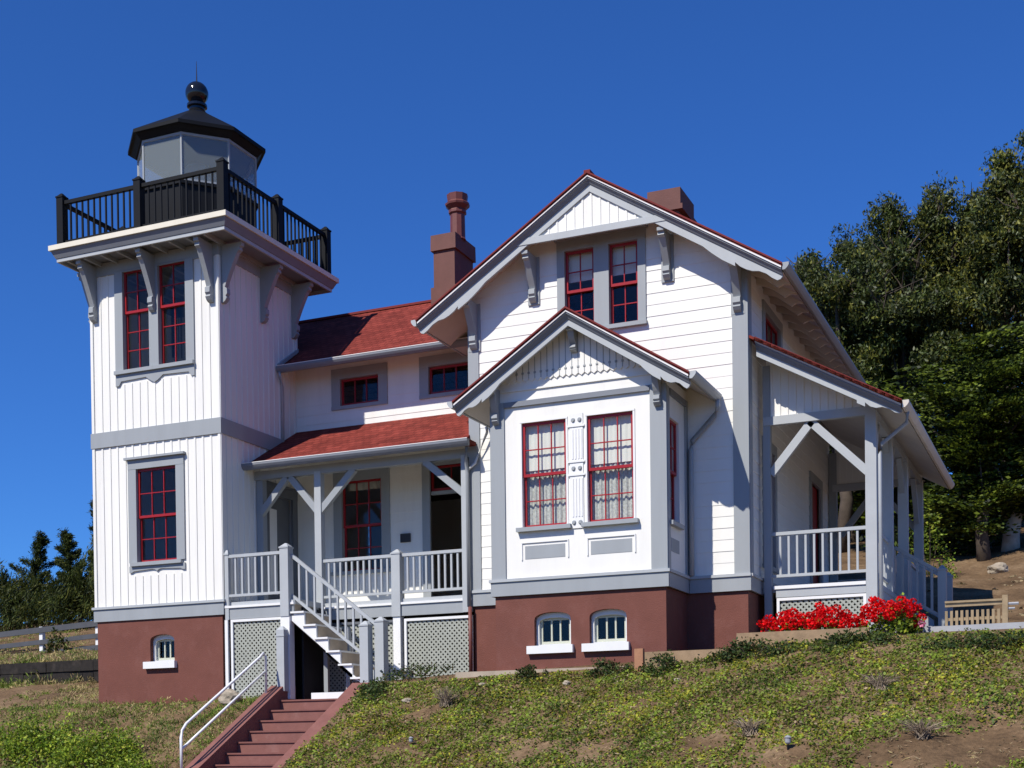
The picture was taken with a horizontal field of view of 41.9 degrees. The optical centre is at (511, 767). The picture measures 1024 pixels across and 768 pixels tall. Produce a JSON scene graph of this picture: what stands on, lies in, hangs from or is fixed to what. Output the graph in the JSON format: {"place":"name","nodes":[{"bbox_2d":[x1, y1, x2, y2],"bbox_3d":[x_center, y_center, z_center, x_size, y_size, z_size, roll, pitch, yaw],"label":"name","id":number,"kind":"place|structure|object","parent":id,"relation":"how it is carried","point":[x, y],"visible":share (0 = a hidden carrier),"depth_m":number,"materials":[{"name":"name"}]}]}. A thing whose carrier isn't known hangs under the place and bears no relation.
{"place":"outdoors","nodes":[
{"label":"outdoors","id":0,"kind":"place"},
{"bbox_2d":[0,521,1023,767],"bbox_3d":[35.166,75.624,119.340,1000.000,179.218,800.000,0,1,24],"label":"ground","id":1,"kind":"structure","parent":0,"point":[962,745],"depth_m":20.90,"materials":[{"name":"green plant"}]},
{"bbox_2d":[0,560,58,631],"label":"windswept cypress","id":2,"kind":"object","parent":1,"relation":"on","point":[12,617],"visible":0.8,"depth_m":44.21,"materials":[{"name":"green plant"}]},
{"bbox_2d":[9,530,56,628],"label":"conifer","id":3,"kind":"object","parent":1,"relation":"on","point":[40,543],"visible":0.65,"depth_m":44.97,"materials":[{"name":"green plant"}]},
{"bbox_2d":[0,709,84,767],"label":"leafy bush","id":4,"kind":"object","parent":1,"relation":"on","point":[35,736],"visible":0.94,"depth_m":25.09,"materials":[{"name":"green plant"}]},
{"bbox_2d":[0,669,96,688],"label":"verge grass","id":5,"kind":"structure","parent":1,"relation":"on","point":[4,684],"depth_m":32.28,"materials":[{"name":"green plant"}]},
{"bbox_2d":[0,621,97,653],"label":"rail fence","id":6,"kind":"object","parent":1,"relation":"on","point":[42,640],"visible":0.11,"depth_m":38.52,"materials":[{"name":"white paint"}]},
{"bbox_2d":[0,649,97,663],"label":"verge grass","id":7,"kind":"structure","parent":1,"relation":"on","point":[82,657],"depth_m":32.90,"materials":[{"name":"green plant"}]},
{"bbox_2d":[0,659,98,684],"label":"retaining wall","id":8,"kind":"structure","parent":1,"relation":"on","point":[60,671],"depth_m":32.31,"materials":[{"name":"grey concrete"}]},
{"bbox_2d":[0,628,98,707],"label":"dry grass","id":9,"kind":"structure","parent":1,"relation":"on","point":[29,657],"depth_m":32.38,"materials":[{"name":"plant"}]},
{"bbox_2d":[17,543,94,630],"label":"windswept cypress","id":10,"kind":"object","parent":1,"relation":"on","point":[69,602],"visible":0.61,"depth_m":42.91,"materials":[{"name":"green plant"}]},
{"bbox_2d":[43,627,70,652],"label":"shrub","id":11,"kind":"object","parent":1,"relation":"on","point":[57,642],"visible":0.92,"depth_m":37.78,"materials":[{"name":"green plant"}]},
{"bbox_2d":[53,527,85,595],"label":"conifer","id":12,"kind":"object","parent":1,"relation":"on","point":[66,546],"visible":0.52,"depth_m":43.90,"materials":[{"name":"green plant"}]},
{"bbox_2d":[85,499,93,584],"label":"conifer","id":13,"kind":"object","parent":1,"relation":"on","point":[90,527],"visible":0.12,"depth_m":43.16,"materials":[{"name":"green plant"}]},
{"bbox_2d":[42,713,155,767],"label":"leafy bush","id":14,"kind":"object","parent":1,"relation":"on","point":[96,750],"visible":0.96,"depth_m":24.22,"materials":[{"name":"green plant"}]},
{"bbox_2d":[0,695,260,767],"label":"grass","id":15,"kind":"structure","parent":1,"relation":"on","point":[21,709],"depth_m":26.00,"materials":[{"name":"green plant"}]},
{"bbox_2d":[104,750,160,767],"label":"leafy bush","id":16,"kind":"object","parent":1,"relation":"on","point":[123,765],"visible":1,"depth_m":23.43,"materials":[{"name":"green plant"}]},
{"bbox_2d":[48,61,338,705],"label":"lighthouse tower","id":17,"kind":"structure","parent":1,"relation":"on","point":[199,287],"depth_m":27.22,"materials":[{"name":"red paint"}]},
{"bbox_2d":[114,267,152,375],"bbox_3d":[-7.661,-9.088,27.266,0.974,2.125,0.250,0,1,24],"label":"window","id":18,"kind":"structure","parent":17,"relation":"in","point":[121,307],"depth_m":27.35,"materials":[{"name":"grey paint"}]},
{"bbox_2d":[123,451,185,572],"bbox_3d":[-7.177,-5.142,27.125,1.490,2.335,0.265,0,1,24],"label":"window","id":19,"kind":"structure","parent":17,"relation":"in","point":[137,465],"depth_m":27.13,"materials":[{"name":"grey paint"}]},
{"bbox_2d":[143,635,176,668],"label":"window","id":20,"kind":"structure","parent":17,"relation":"in","point":[158,662],"depth_m":27.22,"materials":[{"name":"white paint"}]},
{"bbox_2d":[152,257,194,369],"bbox_3d":[-6.761,-9.094,26.874,0.984,2.125,0.250,0,1,24],"label":"window","id":21,"kind":"structure","parent":17,"relation":"in","point":[188,263],"depth_m":26.70,"materials":[{"name":"grey paint"}]},
{"bbox_2d":[267,480,297,599],"bbox_3d":[-4.934,-4.669,28.375,0.200,2.600,1.360,0,1,24],"label":"door","id":22,"kind":"structure","parent":17,"relation":"in","point":[278,515],"depth_m":28.49,"materials":[{"name":"grey paint"}]},
{"bbox_2d":[218,689,241,705],"bbox_3d":[-5.506,-1.338,26.088,0.533,0.382,0.391,0,1,24],"label":"rock","id":23,"kind":"object","parent":1,"relation":"on","point":[227,696],"visible":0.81,"depth_m":25.93,"materials":[{"name":"beige stone"}]},
{"bbox_2d":[179,621,372,767],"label":"concrete steps","id":24,"kind":"structure","parent":1,"relation":"on","point":[272,727],"depth_m":24.64,"materials":[{"name":"red paint"}]},
{"bbox_2d":[311,692,342,698],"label":"concrete block","id":25,"kind":"structure","parent":24,"relation":"on","point":[326,695],"depth_m":25.46,"materials":[{"name":"white paint"}]},
{"bbox_2d":[353,676,390,703],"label":"creeping shrub","id":26,"kind":"object","parent":1,"relation":"on","point":[369,689],"visible":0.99,"depth_m":24.24,"materials":[{"name":"green plant"}]},
{"bbox_2d":[401,698,411,702],"bbox_3d":[-1.883,-1.182,23.769,0.154,0.098,0.156,-1,1,-35],"label":"rock","id":27,"kind":"object","parent":1,"relation":"on","point":[405,700],"visible":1,"depth_m":23.73,"materials":[{"name":"beige stone"}]},
{"bbox_2d":[380,660,457,683],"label":"creeping shrub","id":28,"kind":"object","parent":1,"relation":"on","point":[412,673],"visible":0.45,"depth_m":24.77,"materials":[{"name":"green plant"}]},
{"bbox_2d":[432,686,461,706],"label":"dry bush","id":29,"kind":"object","parent":1,"relation":"on","point":[447,700],"visible":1,"depth_m":23.02,"materials":[{"name":"brown plant"}]},
{"bbox_2d":[513,664,552,684],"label":"creeping shrub","id":30,"kind":"object","parent":1,"relation":"on","point":[528,670],"visible":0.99,"depth_m":23.39,"materials":[{"name":"green plant"}]},
{"bbox_2d":[223,169,954,699],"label":"keepers house","id":31,"kind":"structure","parent":1,"relation":"on","point":[581,417],"depth_m":24.26,"materials":[{"name":"white wood"}]},
{"bbox_2d":[331,362,387,410],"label":"window","id":32,"kind":"structure","parent":31,"relation":"in","point":[379,370],"depth_m":28.32,"materials":[{"name":"grey paint"}]},
{"bbox_2d":[331,467,390,575],"bbox_3d":[-3.141,-5.217,28.443,1.480,2.240,0.385,0,1,24],"label":"window","id":33,"kind":"structure","parent":31,"relation":"in","point":[378,478],"depth_m":28.41,"materials":[{"name":"grey paint"}]},
{"bbox_2d":[419,352,467,399],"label":"window","id":34,"kind":"structure","parent":31,"relation":"in","point":[427,364],"depth_m":27.58,"materials":[{"name":"grey paint"}]},
{"bbox_2d":[421,460,470,596],"bbox_3d":[-1.249,-4.883,27.561,1.270,3.080,0.145,0,1,24],"label":"door","id":35,"kind":"structure","parent":31,"relation":"in","point":[427,477],"depth_m":27.70,"materials":[{"name":"grey paint"}]},
{"bbox_2d":[516,416,571,532],"bbox_3d":[0.586,-5.154,23.623,1.030,1.960,0.289,0,1,24],"label":"window","id":36,"kind":"structure","parent":31,"relation":"in","point":[544,490],"depth_m":23.71,"materials":[{"name":"white paint"}]},
{"bbox_2d":[526,612,573,653],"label":"window","id":37,"kind":"structure","parent":31,"relation":"in","point":[542,647],"depth_m":23.67,"materials":[{"name":"white paint"}]},
{"bbox_2d":[556,236,593,314],"bbox_3d":[1.209,-8.862,24.681,0.740,1.680,0.199,0,1,24],"label":"window","id":38,"kind":"structure","parent":31,"relation":"in","point":[575,256],"depth_m":24.70,"materials":[{"name":"grey paint"}]},
{"bbox_2d":[582,609,629,651],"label":"window","id":39,"kind":"structure","parent":31,"relation":"in","point":[597,644],"depth_m":23.26,"materials":[{"name":"white paint"}]},
{"bbox_2d":[581,408,638,526],"bbox_3d":[1.713,-5.160,23.132,1.030,1.960,0.289,0,1,24],"label":"window","id":40,"kind":"structure","parent":31,"relation":"in","point":[610,477],"depth_m":23.21,"materials":[{"name":"white paint"}]},
{"bbox_2d":[602,227,647,329],"bbox_3d":[2.064,-8.839,24.282,0.834,1.735,0.250,0,1,24],"label":"window","id":41,"kind":"structure","parent":31,"relation":"in","point":[627,248],"depth_m":24.25,"materials":[{"name":"grey paint"}]},
{"bbox_2d":[670,416,684,529],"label":"window","id":42,"kind":"structure","parent":31,"relation":"in","point":[674,424],"depth_m":23.36,"materials":[{"name":"white paint"}]},
{"bbox_2d":[762,436,778,574],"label":"window","id":43,"kind":"structure","parent":31,"relation":"in","point":[774,449],"depth_m":25.26,"materials":[{"name":"grey paint"}]},
{"bbox_2d":[762,299,782,347],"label":"window","id":44,"kind":"structure","parent":31,"relation":"in","point":[770,322],"depth_m":25.23,"materials":[{"name":"grey paint"}]},
{"bbox_2d":[809,471,822,583],"bbox_3d":[6.554,-4.910,29.032,0.145,2.780,1.360,0,1,24],"label":"door","id":45,"kind":"structure","parent":31,"relation":"in","point":[813,479],"depth_m":29.21,"materials":[{"name":"grey paint"}]},
{"bbox_2d":[583,657,636,678],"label":"creeping shrub","id":46,"kind":"object","parent":1,"relation":"on","point":[603,666],"visible":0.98,"depth_m":22.82,"materials":[{"name":"green plant"}]},
{"bbox_2d":[634,648,644,673],"bbox_3d":[2.156,-1.678,22.611,0.150,0.650,0.100,0,1,24],"label":"timber stake","id":47,"kind":"object","parent":1,"relation":"on","point":[639,657],"visible":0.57,"depth_m":22.57,"materials":[{"name":"orange wood"}]},
{"bbox_2d":[277,626,1023,767],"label":"ground cover","id":48,"kind":"object","parent":1,"relation":"on","point":[772,712],"visible":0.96,"depth_m":20.42,"materials":[{"name":"green plant"}]},
{"bbox_2d":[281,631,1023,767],"bbox_3d":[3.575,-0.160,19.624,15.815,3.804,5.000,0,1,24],"label":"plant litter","id":49,"kind":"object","parent":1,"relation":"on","point":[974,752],"visible":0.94,"depth_m":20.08,"materials":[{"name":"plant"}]},
{"bbox_2d":[637,650,680,676],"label":"creeping shrub","id":50,"kind":"object","parent":1,"relation":"on","point":[666,664],"visible":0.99,"depth_m":22.20,"materials":[{"name":"green plant"}]},
{"bbox_2d":[644,649,724,667],"bbox_3d":[2.933,-1.728,22.305,1.640,0.440,0.060,0,1,24],"label":"edging board","id":51,"kind":"object","parent":1,"relation":"on","point":[687,655],"visible":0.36,"depth_m":22.31,"materials":[{"name":"beige wood"}]},
{"bbox_2d":[693,634,803,667],"bbox_3d":[3.813,-1.876,21.689,1.850,0.570,0.621,0,1,24],"label":"creeping shrub","id":52,"kind":"object","parent":1,"relation":"on","point":[735,649],"visible":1,"depth_m":21.66,"materials":[{"name":"green plant"}]},
{"bbox_2d":[730,717,766,735],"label":"dry bush","id":53,"kind":"object","parent":1,"relation":"on","point":[748,728],"visible":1,"depth_m":18.66,"materials":[{"name":"beige plant"}]},
{"bbox_2d":[784,735,791,749],"bbox_3d":[3.704,-0.311,17.959,0.105,0.238,0.105,0,1,24],"label":"garden lamp","id":54,"kind":"object","parent":1,"relation":"on","point":[787,739],"visible":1,"depth_m":17.93,"materials":[{"name":"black metal"}]},
{"bbox_2d":[737,627,869,646],"bbox_3d":[4.682,-1.989,21.604,2.130,0.440,0.060,0,1,24],"label":"edging board","id":55,"kind":"object","parent":1,"relation":"on","point":[800,635],"visible":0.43,"depth_m":21.63,"materials":[{"name":"beige wood"}]},
{"bbox_2d":[756,601,865,631],"bbox_3d":[4.854,-2.390,22.048,1.950,0.687,0.648,0,1,24],"label":"geranium","id":56,"kind":"object","parent":1,"relation":"on","point":[823,617],"visible":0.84,"depth_m":21.89,"materials":[{"name":"red plant"}]},
{"bbox_2d":[794,234,883,317],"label":"eucalyptus tree","id":57,"kind":"object","parent":1,"relation":"on","point":[840,248],"visible":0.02,"depth_m":44.48,"materials":[{"name":"green plant"}]},
{"bbox_2d":[788,240,906,552],"bbox_3d":[9.707,-11.063,40.130,4.498,9.892,3.923,0,1,24],"label":"eucalyptus tree","id":58,"kind":"object","parent":1,"relation":"on","point":[872,280],"visible":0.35,"depth_m":39.56,"materials":[{"name":"green plant"}]},
{"bbox_2d":[792,625,903,653],"bbox_3d":[5.256,-1.997,20.971,1.739,0.482,0.598,0,1,17],"label":"creeping shrub","id":59,"kind":"object","parent":1,"relation":"on","point":[835,638],"visible":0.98,"depth_m":20.95,"materials":[{"name":"green plant"}]},
{"bbox_2d":[819,222,925,536],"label":"eucalyptus tree","id":60,"kind":"object","parent":1,"relation":"on","point":[837,240],"depth_m":46.63,"materials":[{"name":"green plant"}]},
{"bbox_2d":[829,358,922,542],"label":"eucalyptus tree","id":61,"kind":"object","parent":1,"relation":"on","point":[853,537],"depth_m":44.97,"materials":[{"name":"green plant"}]},
{"bbox_2d":[859,672,902,690],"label":"dry bush","id":62,"kind":"object","parent":1,"relation":"on","point":[881,684],"visible":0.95,"depth_m":19.33,"materials":[{"name":"plant"}]},
{"bbox_2d":[854,596,927,634],"bbox_3d":[6.035,-2.402,21.370,1.196,0.698,0.659,0,1,24],"label":"geranium","id":63,"kind":"object","parent":1,"relation":"on","point":[877,616],"visible":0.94,"depth_m":21.25,"materials":[{"name":"red plant"}]},
{"bbox_2d":[888,592,913,632],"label":"leafy shrub","id":64,"kind":"object","parent":1,"relation":"on","point":[903,611],"visible":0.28,"depth_m":21.64,"materials":[{"name":"green plant"}]},
{"bbox_2d":[859,508,947,554],"bbox_3d":[11.042,-6.560,37.644,2.421,1.663,1.402,-1,1,6],"label":"undergrowth bush","id":65,"kind":"object","parent":1,"relation":"on","point":[895,535],"visible":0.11,"depth_m":37.64,"materials":[{"name":"green plant"}]},
{"bbox_2d":[837,363,974,538],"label":"cypress tree","id":66,"kind":"object","parent":1,"relation":"on","point":[860,496],"visible":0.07,"depth_m":40.19,"materials":[{"name":"green plant"}]},
{"bbox_2d":[837,186,985,541],"bbox_3d":[11.943,-11.898,40.242,4.560,11.216,3.836,0,1,24],"label":"eucalyptus tree","id":67,"kind":"object","parent":1,"relation":"on","point":[896,248],"visible":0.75,"depth_m":39.67,"materials":[{"name":"green plant"}]},
{"bbox_2d":[838,462,995,539],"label":"cypress tree","id":68,"kind":"object","parent":1,"relation":"on","point":[860,524],"depth_m":43.43,"materials":[{"name":"green plant"}]},
{"bbox_2d":[916,620,925,633],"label":"pink flower","id":69,"kind":"object","parent":1,"relation":"on","point":[921,626],"visible":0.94,"depth_m":21.08,"materials":[{"name":"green plant"}]},
{"bbox_2d":[896,718,949,739],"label":"dry bush","id":70,"kind":"object","parent":1,"relation":"on","point":[921,731],"visible":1,"depth_m":17.39,"materials":[{"name":"beige plant"}]},
{"bbox_2d":[909,509,960,578],"bbox_3d":[10.517,-5.531,33.671,1.466,1.843,1.303,0,1,24],"label":"yellow shrub","id":71,"kind":"object","parent":1,"relation":"on","point":[931,554],"visible":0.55,"depth_m":33.65,"materials":[{"name":"green plant"}]},
{"bbox_2d":[909,511,975,556],"bbox_3d":[11.929,-6.440,37.369,2.563,1.494,1.792,0,1,24],"label":"undergrowth bush","id":72,"kind":"object","parent":1,"relation":"on","point":[952,543],"visible":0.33,"depth_m":36.97,"materials":[{"name":"green plant"}]},
{"bbox_2d":[865,321,1023,561],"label":"cypress tree","id":73,"kind":"object","parent":1,"relation":"on","point":[976,442],"visible":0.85,"depth_m":35.08,"materials":[{"name":"green plant"}]},
{"bbox_2d":[891,169,1022,519],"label":"eucalyptus tree","id":74,"kind":"object","parent":1,"relation":"on","point":[962,309],"visible":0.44,"depth_m":40.20,"materials":[{"name":"green plant"}]},
{"bbox_2d":[917,190,1023,445],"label":"eucalyptus tree","id":75,"kind":"object","parent":1,"relation":"on","point":[1011,320],"depth_m":45.06,"materials":[{"name":"green plant"}]},
{"bbox_2d":[919,629,1023,652],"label":"creeping shrub","id":76,"kind":"object","parent":1,"relation":"on","point":[950,644],"visible":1,"depth_m":19.99,"materials":[{"name":"green plant"}]},
{"bbox_2d":[942,513,1005,554],"bbox_3d":[13.067,-6.663,37.328,2.008,1.713,1.605,-1,1,1],"label":"undergrowth bush","id":77,"kind":"object","parent":1,"relation":"on","point":[997,539],"visible":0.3,"depth_m":37.19,"materials":[{"name":"green plant"}]},
{"bbox_2d":[926,575,1023,622],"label":"leaf litter","id":78,"kind":"object","parent":1,"relation":"on","point":[960,583],"visible":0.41,"depth_m":30.95,"materials":[{"name":"brown plant"}]},
{"bbox_2d":[945,595,1018,625],"bbox_3d":[8.043,-2.579,22.917,1.190,0.700,0.110,0,1,24],"label":"picket fence","id":79,"kind":"object","parent":1,"relation":"on","point":[1003,602],"visible":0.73,"depth_m":22.89,"materials":[{"name":"beige wood"}]},
{"bbox_2d":[947,364,1023,551],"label":"cypress tree","id":80,"kind":"object","parent":1,"relation":"on","point":[1011,542],"visible":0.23,"depth_m":35.88,"materials":[{"name":"green plant"}]},
{"bbox_2d":[951,129,1023,535],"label":"eucalyptus tree","id":81,"kind":"object","parent":1,"relation":"on","point":[994,249],"visible":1,"depth_m":37.72,"materials":[{"name":"green plant"}]},
{"bbox_2d":[987,562,1008,573],"bbox_3d":[12.131,-4.932,33.399,0.539,0.360,0.450,0,1,24],"label":"rock","id":82,"kind":"object","parent":1,"relation":"on","point":[999,567],"visible":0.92,"depth_m":33.26,"materials":[{"name":"beige stone"}]},
{"bbox_2d":[0,0,1023,622],"label":"sky","id":83,"kind":"structure","parent":0,"point":[779,121],"materials":[{"name":"blue"}]},
{"bbox_2d":[874,622,1023,632],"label":"path","id":84,"kind":"structure","parent":0,"point":[1012,625],"depth_m":21.23,"materials":[{"name":"grey concrete"}]}
]}

